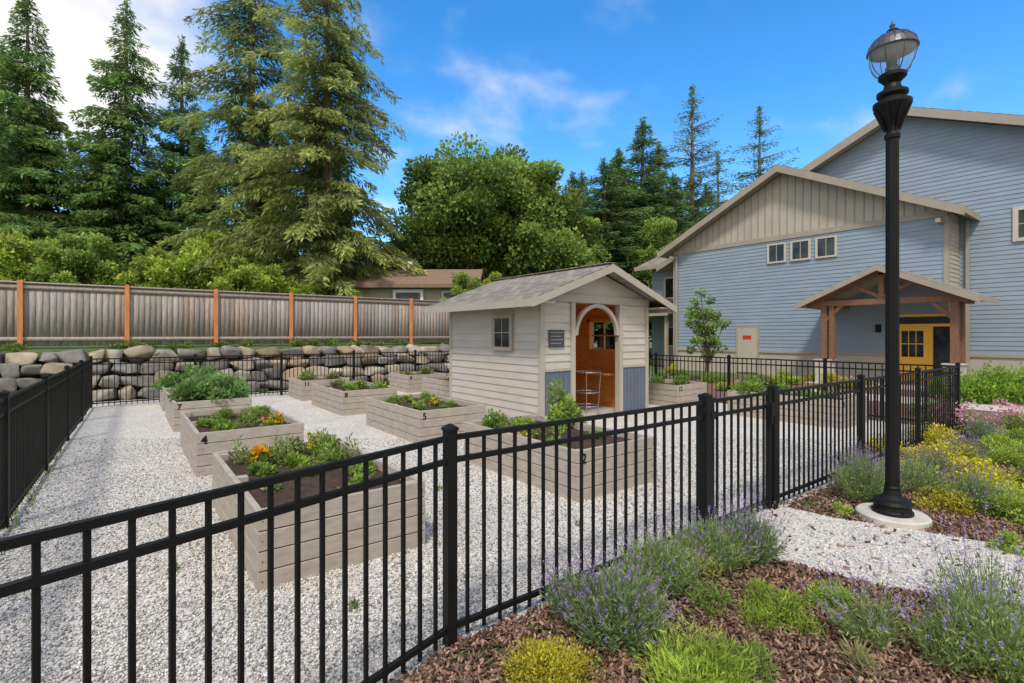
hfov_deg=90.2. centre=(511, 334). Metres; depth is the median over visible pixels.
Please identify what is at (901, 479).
lavender plant
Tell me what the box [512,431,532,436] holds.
marigold plant
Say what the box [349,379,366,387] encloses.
vegetable plant
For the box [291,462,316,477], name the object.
vegetable plant
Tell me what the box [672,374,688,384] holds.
vegetable plant
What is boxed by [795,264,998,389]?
porch
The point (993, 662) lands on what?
green shrub
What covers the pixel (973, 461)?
yellow flowering plant
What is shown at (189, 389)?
vegetable plant
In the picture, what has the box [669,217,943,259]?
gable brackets
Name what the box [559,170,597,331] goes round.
conifer tree
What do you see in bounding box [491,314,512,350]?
window frame
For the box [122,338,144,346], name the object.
weed plant
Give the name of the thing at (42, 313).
wooden fence
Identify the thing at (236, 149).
conifer tree
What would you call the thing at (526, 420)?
vegetable plant
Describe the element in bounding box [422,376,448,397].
raised garden bed
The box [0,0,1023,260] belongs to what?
sky
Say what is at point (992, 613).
lavender plant
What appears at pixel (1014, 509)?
green shrub
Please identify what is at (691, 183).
conifer tree
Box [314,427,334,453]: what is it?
vegetable plant
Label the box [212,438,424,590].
raised garden bed
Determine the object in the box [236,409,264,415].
vegetable plant
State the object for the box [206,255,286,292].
leafy shrub
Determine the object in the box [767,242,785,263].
window frame
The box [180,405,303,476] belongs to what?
raised garden bed
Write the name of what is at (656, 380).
vegetable plant
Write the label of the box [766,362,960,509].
metal fence
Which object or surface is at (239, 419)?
vegetable plant
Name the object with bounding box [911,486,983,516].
border shrub
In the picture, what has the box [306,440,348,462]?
vegetable plant
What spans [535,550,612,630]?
lavender plant
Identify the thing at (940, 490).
border shrub
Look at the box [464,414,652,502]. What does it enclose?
raised garden bed
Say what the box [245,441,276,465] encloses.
marigold plant
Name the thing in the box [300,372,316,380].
vegetable plant
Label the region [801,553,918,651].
lavender plant
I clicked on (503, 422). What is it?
vegetable plant
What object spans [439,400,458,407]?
vegetable plant
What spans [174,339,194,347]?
weed plant
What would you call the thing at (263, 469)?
vegetable plant
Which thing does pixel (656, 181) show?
conifer tree
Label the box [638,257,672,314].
roofs
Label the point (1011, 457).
border shrub
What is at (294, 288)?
leafy shrub
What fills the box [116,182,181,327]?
conifer tree
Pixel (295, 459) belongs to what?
vegetable plant
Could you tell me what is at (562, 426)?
vegetable plant
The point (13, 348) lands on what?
weed plant
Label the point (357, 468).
vegetable plant
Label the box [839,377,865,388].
border shrub
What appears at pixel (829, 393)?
vegetable plant
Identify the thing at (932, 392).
border shrub
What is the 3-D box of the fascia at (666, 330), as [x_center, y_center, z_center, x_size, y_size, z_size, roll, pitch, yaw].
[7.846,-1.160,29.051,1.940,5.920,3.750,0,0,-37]
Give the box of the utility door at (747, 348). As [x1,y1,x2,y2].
[738,328,756,372]
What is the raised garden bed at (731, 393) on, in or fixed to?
on the gravel yard at (134, 420)
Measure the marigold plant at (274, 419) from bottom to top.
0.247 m
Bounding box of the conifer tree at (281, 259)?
[232,120,297,275]
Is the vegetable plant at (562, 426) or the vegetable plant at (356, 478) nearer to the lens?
the vegetable plant at (356, 478)
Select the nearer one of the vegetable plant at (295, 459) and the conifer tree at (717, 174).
the vegetable plant at (295, 459)
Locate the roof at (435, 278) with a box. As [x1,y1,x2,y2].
[340,269,483,286]
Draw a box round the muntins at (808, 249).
[800,240,808,258]
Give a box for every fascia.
[634,264,672,368]
[656,107,1023,271]
[657,165,979,258]
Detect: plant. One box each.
[0,344,27,351]
[2,342,23,349]
[106,342,127,348]
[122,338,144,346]
[127,340,158,347]
[151,365,200,391]
[164,343,189,349]
[167,374,211,403]
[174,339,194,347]
[175,369,217,390]
[188,364,220,375]
[195,416,223,427]
[205,370,250,406]
[210,408,233,418]
[210,417,243,430]
[211,340,233,346]
[227,434,248,464]
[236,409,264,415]
[236,412,260,423]
[237,339,252,346]
[243,405,259,426]
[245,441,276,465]
[246,460,279,477]
[248,404,270,412]
[256,445,286,463]
[259,411,285,425]
[260,483,283,492]
[269,430,298,467]
[276,431,296,452]
[277,451,310,467]
[282,435,309,454]
[286,338,301,346]
[291,339,307,346]
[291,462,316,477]
[300,370,318,380]
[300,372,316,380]
[304,428,327,454]
[305,337,320,345]
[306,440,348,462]
[307,429,341,450]
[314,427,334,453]
[315,436,338,464]
[323,337,339,345]
[324,369,339,379]
[328,379,344,386]
[339,432,364,458]
[340,382,357,390]
[346,339,363,345]
[348,461,377,475]
[348,598,361,611]
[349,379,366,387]
[349,472,370,482]
[360,340,371,345]
[368,381,387,388]
[371,342,384,345]
[383,395,402,404]
[391,338,409,344]
[398,369,412,374]
[398,394,413,401]
[410,399,426,409]
[418,390,430,399]
[420,365,433,373]
[423,394,442,403]
[429,395,440,406]
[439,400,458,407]
[481,408,509,428]
[483,409,509,427]
[500,413,518,427]
[505,416,534,426]
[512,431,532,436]
[522,428,546,437]
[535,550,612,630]
[545,377,586,425]
[545,420,566,434]
[546,435,566,446]
[550,419,574,430]
[553,548,685,659]
[586,429,602,438]
[588,538,665,603]
[602,512,717,599]
[649,373,664,383]
[657,533,730,589]
[660,498,762,574]
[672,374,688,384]
[673,374,689,384]
[706,487,791,568]
[729,374,765,394]
[764,383,790,394]
[800,389,824,398]
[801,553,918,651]
[819,390,840,398]
[828,436,904,502]
[829,441,878,474]
[850,446,911,492]
[865,434,916,458]
[878,448,953,494]
[895,544,1023,682]
[899,576,999,676]
[900,440,971,480]
[901,423,962,445]
[902,435,982,471]
[911,501,1023,636]
[931,457,1023,505]
[937,430,993,459]
[937,457,1018,513]
[939,456,1019,479]
[960,406,1005,439]
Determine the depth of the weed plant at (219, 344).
16.93 m
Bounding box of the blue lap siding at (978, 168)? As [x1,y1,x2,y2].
[652,117,1023,354]
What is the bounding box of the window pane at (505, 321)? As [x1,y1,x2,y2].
[495,318,508,346]
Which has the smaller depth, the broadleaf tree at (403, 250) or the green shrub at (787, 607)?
the green shrub at (787, 607)
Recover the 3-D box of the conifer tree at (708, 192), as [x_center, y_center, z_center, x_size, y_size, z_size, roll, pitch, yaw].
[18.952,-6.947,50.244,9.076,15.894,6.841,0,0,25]
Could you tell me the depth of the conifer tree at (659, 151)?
45.39 m
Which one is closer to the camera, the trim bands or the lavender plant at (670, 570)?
the lavender plant at (670, 570)
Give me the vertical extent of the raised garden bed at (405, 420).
0.559 m
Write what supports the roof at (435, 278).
on the walls at (432, 293)
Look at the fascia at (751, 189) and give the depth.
21.73 m
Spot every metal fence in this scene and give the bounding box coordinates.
[0,359,91,529]
[0,436,447,682]
[89,350,448,407]
[441,393,712,649]
[649,352,951,421]
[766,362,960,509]
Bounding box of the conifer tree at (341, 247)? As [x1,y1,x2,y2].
[188,0,427,296]
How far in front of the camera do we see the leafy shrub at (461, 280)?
24.04 m
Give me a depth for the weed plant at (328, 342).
19.03 m
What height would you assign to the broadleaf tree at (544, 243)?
13.110 m
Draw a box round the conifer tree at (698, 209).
[684,176,707,222]
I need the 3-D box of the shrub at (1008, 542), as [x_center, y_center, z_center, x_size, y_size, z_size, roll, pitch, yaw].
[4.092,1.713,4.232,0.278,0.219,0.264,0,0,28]
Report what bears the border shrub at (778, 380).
on the mulch bed at (986, 414)
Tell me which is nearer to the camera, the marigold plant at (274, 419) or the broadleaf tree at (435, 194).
the marigold plant at (274, 419)
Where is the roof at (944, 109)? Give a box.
[829,106,1023,149]
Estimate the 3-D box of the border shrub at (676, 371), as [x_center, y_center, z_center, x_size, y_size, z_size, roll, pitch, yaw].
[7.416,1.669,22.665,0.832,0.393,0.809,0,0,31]
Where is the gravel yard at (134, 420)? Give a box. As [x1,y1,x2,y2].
[0,384,959,682]
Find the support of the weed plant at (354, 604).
on the gravel yard at (134, 420)
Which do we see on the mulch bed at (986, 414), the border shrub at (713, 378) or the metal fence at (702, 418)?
the border shrub at (713, 378)
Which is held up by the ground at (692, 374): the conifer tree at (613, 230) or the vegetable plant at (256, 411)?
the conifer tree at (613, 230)
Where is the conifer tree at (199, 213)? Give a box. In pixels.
[156,130,230,335]
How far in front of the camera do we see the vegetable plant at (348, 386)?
11.91 m
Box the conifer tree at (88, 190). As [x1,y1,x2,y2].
[49,126,134,333]
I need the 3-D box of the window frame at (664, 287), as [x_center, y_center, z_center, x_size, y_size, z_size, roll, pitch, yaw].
[9.391,-2.750,29.691,0.064,1.300,1.300,0,0,-37]
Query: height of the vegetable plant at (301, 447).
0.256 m
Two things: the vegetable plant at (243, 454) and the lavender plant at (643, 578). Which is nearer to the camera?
the lavender plant at (643, 578)
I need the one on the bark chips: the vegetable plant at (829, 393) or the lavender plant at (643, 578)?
the lavender plant at (643, 578)
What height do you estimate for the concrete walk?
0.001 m
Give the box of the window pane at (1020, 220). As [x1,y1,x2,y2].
[1018,210,1023,237]
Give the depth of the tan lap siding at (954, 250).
18.44 m
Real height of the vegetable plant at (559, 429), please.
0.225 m
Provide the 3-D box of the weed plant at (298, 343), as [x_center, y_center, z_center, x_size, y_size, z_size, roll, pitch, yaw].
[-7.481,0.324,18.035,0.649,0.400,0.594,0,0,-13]
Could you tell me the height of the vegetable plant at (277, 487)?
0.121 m
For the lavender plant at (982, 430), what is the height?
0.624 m
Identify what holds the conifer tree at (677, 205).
on the ground at (692, 374)
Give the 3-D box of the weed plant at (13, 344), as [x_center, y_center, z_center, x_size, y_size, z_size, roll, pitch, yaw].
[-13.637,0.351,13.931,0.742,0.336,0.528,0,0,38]
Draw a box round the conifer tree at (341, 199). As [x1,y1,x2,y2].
[296,129,362,292]
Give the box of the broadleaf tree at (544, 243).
[475,159,595,278]
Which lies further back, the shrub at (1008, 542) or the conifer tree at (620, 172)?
the conifer tree at (620, 172)
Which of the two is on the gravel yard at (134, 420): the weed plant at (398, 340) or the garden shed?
the garden shed
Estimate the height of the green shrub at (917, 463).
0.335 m
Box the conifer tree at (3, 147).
[0,39,70,243]
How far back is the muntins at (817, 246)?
20.95 m
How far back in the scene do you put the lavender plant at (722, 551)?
3.86 m
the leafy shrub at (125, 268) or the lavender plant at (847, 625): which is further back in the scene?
the leafy shrub at (125, 268)
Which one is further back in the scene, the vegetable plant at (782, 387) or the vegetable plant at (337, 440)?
the vegetable plant at (782, 387)
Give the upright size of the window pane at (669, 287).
1.100 m
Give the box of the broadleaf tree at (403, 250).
[367,240,436,268]
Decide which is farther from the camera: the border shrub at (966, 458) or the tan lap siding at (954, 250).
the tan lap siding at (954, 250)
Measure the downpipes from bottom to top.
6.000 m
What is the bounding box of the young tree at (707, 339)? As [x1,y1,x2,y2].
[684,288,731,381]
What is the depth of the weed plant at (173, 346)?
15.68 m
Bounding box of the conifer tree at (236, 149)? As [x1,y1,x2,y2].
[155,0,343,332]
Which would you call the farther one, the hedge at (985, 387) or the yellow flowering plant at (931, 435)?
the hedge at (985, 387)
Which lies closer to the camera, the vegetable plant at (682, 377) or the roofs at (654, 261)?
the vegetable plant at (682, 377)
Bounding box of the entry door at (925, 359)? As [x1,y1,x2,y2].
[900,327,928,383]
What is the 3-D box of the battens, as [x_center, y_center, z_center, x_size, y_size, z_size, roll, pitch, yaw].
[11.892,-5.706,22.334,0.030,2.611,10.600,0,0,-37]
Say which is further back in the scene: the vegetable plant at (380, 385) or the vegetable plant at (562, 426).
the vegetable plant at (380, 385)
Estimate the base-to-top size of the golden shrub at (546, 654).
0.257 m
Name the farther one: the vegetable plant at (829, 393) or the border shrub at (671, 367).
the border shrub at (671, 367)
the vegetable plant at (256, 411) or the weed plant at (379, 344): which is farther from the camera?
the weed plant at (379, 344)
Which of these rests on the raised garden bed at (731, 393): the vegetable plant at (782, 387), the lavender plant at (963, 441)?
the vegetable plant at (782, 387)
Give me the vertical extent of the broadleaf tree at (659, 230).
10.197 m
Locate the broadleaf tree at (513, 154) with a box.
[412,143,570,276]
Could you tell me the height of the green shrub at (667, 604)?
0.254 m
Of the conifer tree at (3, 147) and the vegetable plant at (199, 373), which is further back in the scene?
the conifer tree at (3, 147)
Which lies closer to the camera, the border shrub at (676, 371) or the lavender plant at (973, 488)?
the lavender plant at (973, 488)
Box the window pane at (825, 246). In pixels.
[818,237,833,256]
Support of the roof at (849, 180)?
attached to the walls at (977, 363)
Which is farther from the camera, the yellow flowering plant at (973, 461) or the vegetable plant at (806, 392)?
the vegetable plant at (806, 392)
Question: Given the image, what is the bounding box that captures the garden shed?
[424,262,676,421]
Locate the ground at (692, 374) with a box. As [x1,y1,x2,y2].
[0,338,970,682]
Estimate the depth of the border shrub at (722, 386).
16.29 m
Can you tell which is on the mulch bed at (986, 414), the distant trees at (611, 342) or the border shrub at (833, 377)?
the border shrub at (833, 377)
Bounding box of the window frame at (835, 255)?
[815,235,836,258]
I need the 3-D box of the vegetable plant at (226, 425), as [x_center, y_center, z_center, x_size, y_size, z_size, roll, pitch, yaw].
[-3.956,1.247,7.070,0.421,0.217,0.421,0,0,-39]
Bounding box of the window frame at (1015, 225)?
[1013,206,1023,241]
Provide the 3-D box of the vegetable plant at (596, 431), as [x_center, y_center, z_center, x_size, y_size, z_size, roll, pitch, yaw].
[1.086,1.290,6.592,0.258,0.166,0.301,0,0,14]
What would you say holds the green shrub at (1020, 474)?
on the mulch bed at (986, 414)
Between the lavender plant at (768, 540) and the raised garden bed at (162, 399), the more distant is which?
the raised garden bed at (162, 399)
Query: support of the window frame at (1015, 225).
attached to the blue lap siding at (978, 168)
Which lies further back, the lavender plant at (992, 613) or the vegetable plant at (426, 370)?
the vegetable plant at (426, 370)
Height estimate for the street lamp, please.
4.880 m
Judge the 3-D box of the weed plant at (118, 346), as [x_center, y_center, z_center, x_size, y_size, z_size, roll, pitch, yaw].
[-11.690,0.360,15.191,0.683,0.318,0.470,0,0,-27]
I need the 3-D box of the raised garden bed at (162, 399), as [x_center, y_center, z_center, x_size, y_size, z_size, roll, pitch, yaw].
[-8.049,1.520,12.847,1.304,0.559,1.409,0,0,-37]
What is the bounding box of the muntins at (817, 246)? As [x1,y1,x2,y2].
[817,237,834,256]
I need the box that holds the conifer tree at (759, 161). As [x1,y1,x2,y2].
[716,105,802,192]
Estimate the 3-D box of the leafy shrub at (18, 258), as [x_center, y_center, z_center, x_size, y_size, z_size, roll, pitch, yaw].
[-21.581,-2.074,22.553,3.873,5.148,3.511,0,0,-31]
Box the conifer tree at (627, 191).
[588,147,676,346]
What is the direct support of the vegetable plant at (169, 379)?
on the raised garden bed at (162, 399)
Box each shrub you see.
[0,231,62,334]
[26,232,125,336]
[112,246,196,325]
[114,255,156,329]
[170,230,264,306]
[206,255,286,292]
[276,280,322,294]
[330,289,363,296]
[440,271,483,300]
[482,271,503,284]
[498,633,605,682]
[627,578,681,641]
[630,615,761,682]
[650,371,668,377]
[664,364,678,372]
[668,369,687,375]
[684,580,735,621]
[700,371,726,382]
[710,631,782,682]
[714,382,741,390]
[733,577,829,642]
[752,368,774,384]
[763,374,785,385]
[777,369,790,379]
[783,375,803,384]
[802,578,856,612]
[803,372,814,381]
[820,371,838,383]
[824,462,880,491]
[829,376,851,386]
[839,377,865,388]
[876,459,942,489]
[904,398,961,416]
[904,615,1023,682]
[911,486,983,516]
[921,387,942,397]
[921,395,982,419]
[928,478,989,499]
[932,379,942,387]
[932,398,984,431]
[940,457,992,471]
[964,426,1004,437]
[979,432,1022,450]
[981,480,1023,528]
[984,398,1023,432]
[985,446,1023,466]
[989,440,1023,460]
[993,426,1013,434]
[1000,426,1023,444]
[1008,463,1023,484]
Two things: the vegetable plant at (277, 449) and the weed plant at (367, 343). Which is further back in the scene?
the weed plant at (367, 343)
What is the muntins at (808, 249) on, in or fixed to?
attached to the window frame at (791, 242)
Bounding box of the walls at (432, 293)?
[356,287,453,300]
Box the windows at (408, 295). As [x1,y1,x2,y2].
[396,292,453,299]
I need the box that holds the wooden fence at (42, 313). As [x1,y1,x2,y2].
[0,280,448,346]
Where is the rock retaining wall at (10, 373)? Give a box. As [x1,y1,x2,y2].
[0,343,448,401]
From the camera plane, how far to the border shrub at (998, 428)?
8.56 m
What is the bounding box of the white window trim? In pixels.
[393,262,449,299]
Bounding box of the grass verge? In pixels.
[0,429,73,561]
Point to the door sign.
(746, 336)
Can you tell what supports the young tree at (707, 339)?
on the mulch bed at (986, 414)
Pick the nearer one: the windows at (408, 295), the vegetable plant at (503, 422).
the vegetable plant at (503, 422)
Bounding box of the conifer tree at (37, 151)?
[0,0,93,330]
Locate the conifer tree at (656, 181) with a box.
[617,117,678,273]
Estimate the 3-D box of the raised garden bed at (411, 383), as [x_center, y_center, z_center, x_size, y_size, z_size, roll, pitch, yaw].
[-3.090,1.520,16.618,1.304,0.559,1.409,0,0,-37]
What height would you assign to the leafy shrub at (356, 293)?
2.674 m
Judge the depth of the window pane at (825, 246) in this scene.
20.94 m
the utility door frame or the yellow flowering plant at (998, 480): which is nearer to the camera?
the yellow flowering plant at (998, 480)
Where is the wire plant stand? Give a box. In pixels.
[576,370,600,415]
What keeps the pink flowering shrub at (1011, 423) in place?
on the mulch bed at (986, 414)
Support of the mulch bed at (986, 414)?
on the ground at (692, 374)
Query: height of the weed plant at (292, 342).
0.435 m
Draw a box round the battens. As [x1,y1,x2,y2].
[679,174,936,249]
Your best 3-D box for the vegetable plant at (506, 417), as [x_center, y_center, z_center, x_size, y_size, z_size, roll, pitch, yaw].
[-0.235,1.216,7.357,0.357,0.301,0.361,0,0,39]
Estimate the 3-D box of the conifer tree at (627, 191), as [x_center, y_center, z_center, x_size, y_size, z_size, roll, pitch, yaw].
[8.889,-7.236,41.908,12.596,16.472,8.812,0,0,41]
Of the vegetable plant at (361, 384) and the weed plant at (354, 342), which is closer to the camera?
the vegetable plant at (361, 384)
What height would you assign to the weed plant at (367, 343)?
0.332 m
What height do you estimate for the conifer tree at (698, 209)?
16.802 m
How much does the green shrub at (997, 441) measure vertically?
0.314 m
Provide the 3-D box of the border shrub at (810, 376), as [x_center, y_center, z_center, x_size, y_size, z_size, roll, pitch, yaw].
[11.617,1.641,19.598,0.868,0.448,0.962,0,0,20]
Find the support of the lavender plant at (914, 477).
on the mulch bed at (986, 414)
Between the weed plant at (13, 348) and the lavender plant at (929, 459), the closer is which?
the lavender plant at (929, 459)
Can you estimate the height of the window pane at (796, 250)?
0.730 m
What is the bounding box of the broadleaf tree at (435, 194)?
[376,131,537,278]
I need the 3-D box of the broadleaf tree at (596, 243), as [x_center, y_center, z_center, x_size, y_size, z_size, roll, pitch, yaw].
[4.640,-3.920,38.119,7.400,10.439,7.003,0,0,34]
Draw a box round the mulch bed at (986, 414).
[626,376,1023,682]
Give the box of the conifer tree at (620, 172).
[591,149,639,209]
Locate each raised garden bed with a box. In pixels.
[160,386,174,411]
[165,391,251,431]
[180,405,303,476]
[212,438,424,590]
[289,376,348,400]
[312,381,396,415]
[366,393,485,442]
[390,371,444,392]
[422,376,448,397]
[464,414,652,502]
[649,379,706,405]
[727,387,866,428]
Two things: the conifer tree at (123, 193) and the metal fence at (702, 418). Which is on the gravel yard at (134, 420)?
the metal fence at (702, 418)
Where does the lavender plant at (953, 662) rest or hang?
on the mulch bed at (986, 414)
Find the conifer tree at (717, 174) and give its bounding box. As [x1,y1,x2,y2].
[703,150,741,210]
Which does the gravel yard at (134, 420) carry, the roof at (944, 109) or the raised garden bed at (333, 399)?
the raised garden bed at (333, 399)
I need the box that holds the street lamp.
[855,19,931,530]
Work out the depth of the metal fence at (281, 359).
14.93 m
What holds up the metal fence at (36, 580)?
on the gravel yard at (134, 420)
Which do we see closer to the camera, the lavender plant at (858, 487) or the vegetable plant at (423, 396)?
the lavender plant at (858, 487)
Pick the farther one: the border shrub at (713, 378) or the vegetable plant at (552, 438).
the border shrub at (713, 378)
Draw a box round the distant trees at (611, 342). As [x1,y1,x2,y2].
[335,242,651,348]
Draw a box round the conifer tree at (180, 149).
[135,35,212,250]
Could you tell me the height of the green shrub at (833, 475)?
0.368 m
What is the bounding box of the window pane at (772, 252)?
[769,244,783,261]
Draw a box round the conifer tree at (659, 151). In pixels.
[645,141,696,335]
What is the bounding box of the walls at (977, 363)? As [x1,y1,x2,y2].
[653,173,1023,380]
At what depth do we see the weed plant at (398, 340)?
20.55 m
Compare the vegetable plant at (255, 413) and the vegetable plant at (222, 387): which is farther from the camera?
the vegetable plant at (222, 387)
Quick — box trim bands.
[673,210,1023,363]
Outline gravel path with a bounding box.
[719,506,1023,600]
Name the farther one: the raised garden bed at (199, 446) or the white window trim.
the white window trim
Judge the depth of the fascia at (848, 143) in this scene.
19.43 m
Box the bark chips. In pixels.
[389,425,1023,682]
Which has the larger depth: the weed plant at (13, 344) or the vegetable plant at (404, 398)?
the weed plant at (13, 344)
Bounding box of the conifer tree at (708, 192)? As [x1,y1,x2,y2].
[695,184,721,213]
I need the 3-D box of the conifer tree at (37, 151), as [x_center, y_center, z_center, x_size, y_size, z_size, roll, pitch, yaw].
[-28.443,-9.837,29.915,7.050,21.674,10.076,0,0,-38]
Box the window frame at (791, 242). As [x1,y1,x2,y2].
[790,239,810,261]
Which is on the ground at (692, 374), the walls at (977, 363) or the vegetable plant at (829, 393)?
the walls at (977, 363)
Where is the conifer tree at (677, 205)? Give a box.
[649,172,692,327]
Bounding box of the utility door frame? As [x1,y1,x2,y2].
[736,326,758,372]
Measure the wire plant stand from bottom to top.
0.966 m
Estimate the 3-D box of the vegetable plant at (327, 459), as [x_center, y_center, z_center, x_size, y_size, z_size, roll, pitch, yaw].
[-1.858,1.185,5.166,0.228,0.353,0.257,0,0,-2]
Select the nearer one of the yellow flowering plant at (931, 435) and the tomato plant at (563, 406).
the tomato plant at (563, 406)
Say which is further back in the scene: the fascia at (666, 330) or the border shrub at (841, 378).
the fascia at (666, 330)
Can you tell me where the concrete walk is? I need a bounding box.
[811,390,1023,413]
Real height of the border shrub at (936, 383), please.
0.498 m
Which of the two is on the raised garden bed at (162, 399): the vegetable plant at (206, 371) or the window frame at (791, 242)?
the vegetable plant at (206, 371)
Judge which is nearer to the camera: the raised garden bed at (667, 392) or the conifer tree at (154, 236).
the raised garden bed at (667, 392)
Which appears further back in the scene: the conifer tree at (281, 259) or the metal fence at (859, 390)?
the conifer tree at (281, 259)
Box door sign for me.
[743,335,750,338]
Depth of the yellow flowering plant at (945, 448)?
7.04 m
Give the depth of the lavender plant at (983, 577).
3.10 m
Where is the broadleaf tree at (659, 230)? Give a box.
[624,216,681,320]
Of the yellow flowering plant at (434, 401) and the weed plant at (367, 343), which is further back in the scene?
the weed plant at (367, 343)
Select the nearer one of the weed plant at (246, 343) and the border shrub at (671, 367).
the weed plant at (246, 343)
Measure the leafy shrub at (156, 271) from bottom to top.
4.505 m
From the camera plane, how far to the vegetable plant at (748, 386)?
11.22 m
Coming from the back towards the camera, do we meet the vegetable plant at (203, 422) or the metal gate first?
the vegetable plant at (203, 422)
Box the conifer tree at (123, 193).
[29,0,189,324]
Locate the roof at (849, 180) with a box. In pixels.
[722,164,963,205]
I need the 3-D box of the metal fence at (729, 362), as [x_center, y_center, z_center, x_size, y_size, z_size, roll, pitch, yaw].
[4.223,1.155,15.015,0.074,1.290,13.681,0,0,-37]
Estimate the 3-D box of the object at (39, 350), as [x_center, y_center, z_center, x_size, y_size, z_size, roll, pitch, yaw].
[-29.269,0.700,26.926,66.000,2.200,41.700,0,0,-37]
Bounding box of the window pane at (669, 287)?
[666,278,672,297]
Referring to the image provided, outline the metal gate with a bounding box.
[711,390,774,528]
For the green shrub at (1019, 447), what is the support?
on the mulch bed at (986, 414)
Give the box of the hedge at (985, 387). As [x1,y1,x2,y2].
[936,361,1023,405]
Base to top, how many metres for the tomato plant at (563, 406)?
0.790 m
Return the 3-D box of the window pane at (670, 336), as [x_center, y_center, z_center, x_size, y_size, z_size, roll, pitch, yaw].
[9.406,0.100,29.702,0.027,1.000,1.100,0,0,-37]
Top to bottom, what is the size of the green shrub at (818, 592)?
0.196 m
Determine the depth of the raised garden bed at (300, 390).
14.03 m
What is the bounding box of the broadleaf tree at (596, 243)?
[577,216,614,266]
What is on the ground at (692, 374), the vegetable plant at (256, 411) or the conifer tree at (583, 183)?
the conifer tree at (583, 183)
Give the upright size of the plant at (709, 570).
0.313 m
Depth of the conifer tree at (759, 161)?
47.89 m
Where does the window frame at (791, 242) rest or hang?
attached to the blue lap siding at (978, 168)
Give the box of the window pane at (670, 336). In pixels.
[669,328,672,344]
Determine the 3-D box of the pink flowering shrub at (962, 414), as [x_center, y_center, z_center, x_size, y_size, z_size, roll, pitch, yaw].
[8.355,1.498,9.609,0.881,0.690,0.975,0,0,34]
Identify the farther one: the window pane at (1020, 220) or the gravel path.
the window pane at (1020, 220)
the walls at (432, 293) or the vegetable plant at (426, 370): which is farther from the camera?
the walls at (432, 293)
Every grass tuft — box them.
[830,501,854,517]
[831,631,896,679]
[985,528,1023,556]
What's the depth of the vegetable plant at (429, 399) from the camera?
9.91 m
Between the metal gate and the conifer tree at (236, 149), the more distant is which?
the conifer tree at (236, 149)
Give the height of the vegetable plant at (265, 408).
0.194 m
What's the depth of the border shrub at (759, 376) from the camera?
18.17 m
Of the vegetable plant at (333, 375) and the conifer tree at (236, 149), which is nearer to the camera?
the vegetable plant at (333, 375)
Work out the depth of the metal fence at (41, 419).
6.10 m
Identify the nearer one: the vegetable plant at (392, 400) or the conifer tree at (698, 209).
the vegetable plant at (392, 400)
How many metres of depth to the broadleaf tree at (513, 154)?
34.33 m
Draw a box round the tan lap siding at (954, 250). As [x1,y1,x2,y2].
[948,212,959,286]
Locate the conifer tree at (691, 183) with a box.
[662,83,747,230]
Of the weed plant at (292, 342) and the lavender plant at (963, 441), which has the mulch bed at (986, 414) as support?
the lavender plant at (963, 441)
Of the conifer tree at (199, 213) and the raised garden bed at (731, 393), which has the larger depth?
the conifer tree at (199, 213)
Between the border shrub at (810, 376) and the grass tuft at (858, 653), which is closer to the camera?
the grass tuft at (858, 653)
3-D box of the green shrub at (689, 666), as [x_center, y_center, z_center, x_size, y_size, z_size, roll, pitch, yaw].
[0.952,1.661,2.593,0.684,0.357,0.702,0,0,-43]
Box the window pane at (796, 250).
[792,241,807,258]
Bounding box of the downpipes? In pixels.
[675,220,969,377]
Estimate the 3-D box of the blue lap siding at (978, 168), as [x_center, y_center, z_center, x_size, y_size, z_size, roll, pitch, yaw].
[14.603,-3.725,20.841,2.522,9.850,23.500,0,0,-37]
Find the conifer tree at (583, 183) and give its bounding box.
[570,170,597,337]
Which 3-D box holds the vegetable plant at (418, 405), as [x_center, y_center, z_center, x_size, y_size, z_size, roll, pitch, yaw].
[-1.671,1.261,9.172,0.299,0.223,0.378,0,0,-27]
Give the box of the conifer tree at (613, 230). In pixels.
[580,157,651,347]
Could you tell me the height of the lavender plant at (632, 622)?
0.561 m
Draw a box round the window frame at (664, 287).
[664,277,672,298]
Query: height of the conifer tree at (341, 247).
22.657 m
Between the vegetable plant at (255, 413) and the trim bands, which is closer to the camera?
the vegetable plant at (255, 413)
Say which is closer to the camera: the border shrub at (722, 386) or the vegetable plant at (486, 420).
the vegetable plant at (486, 420)

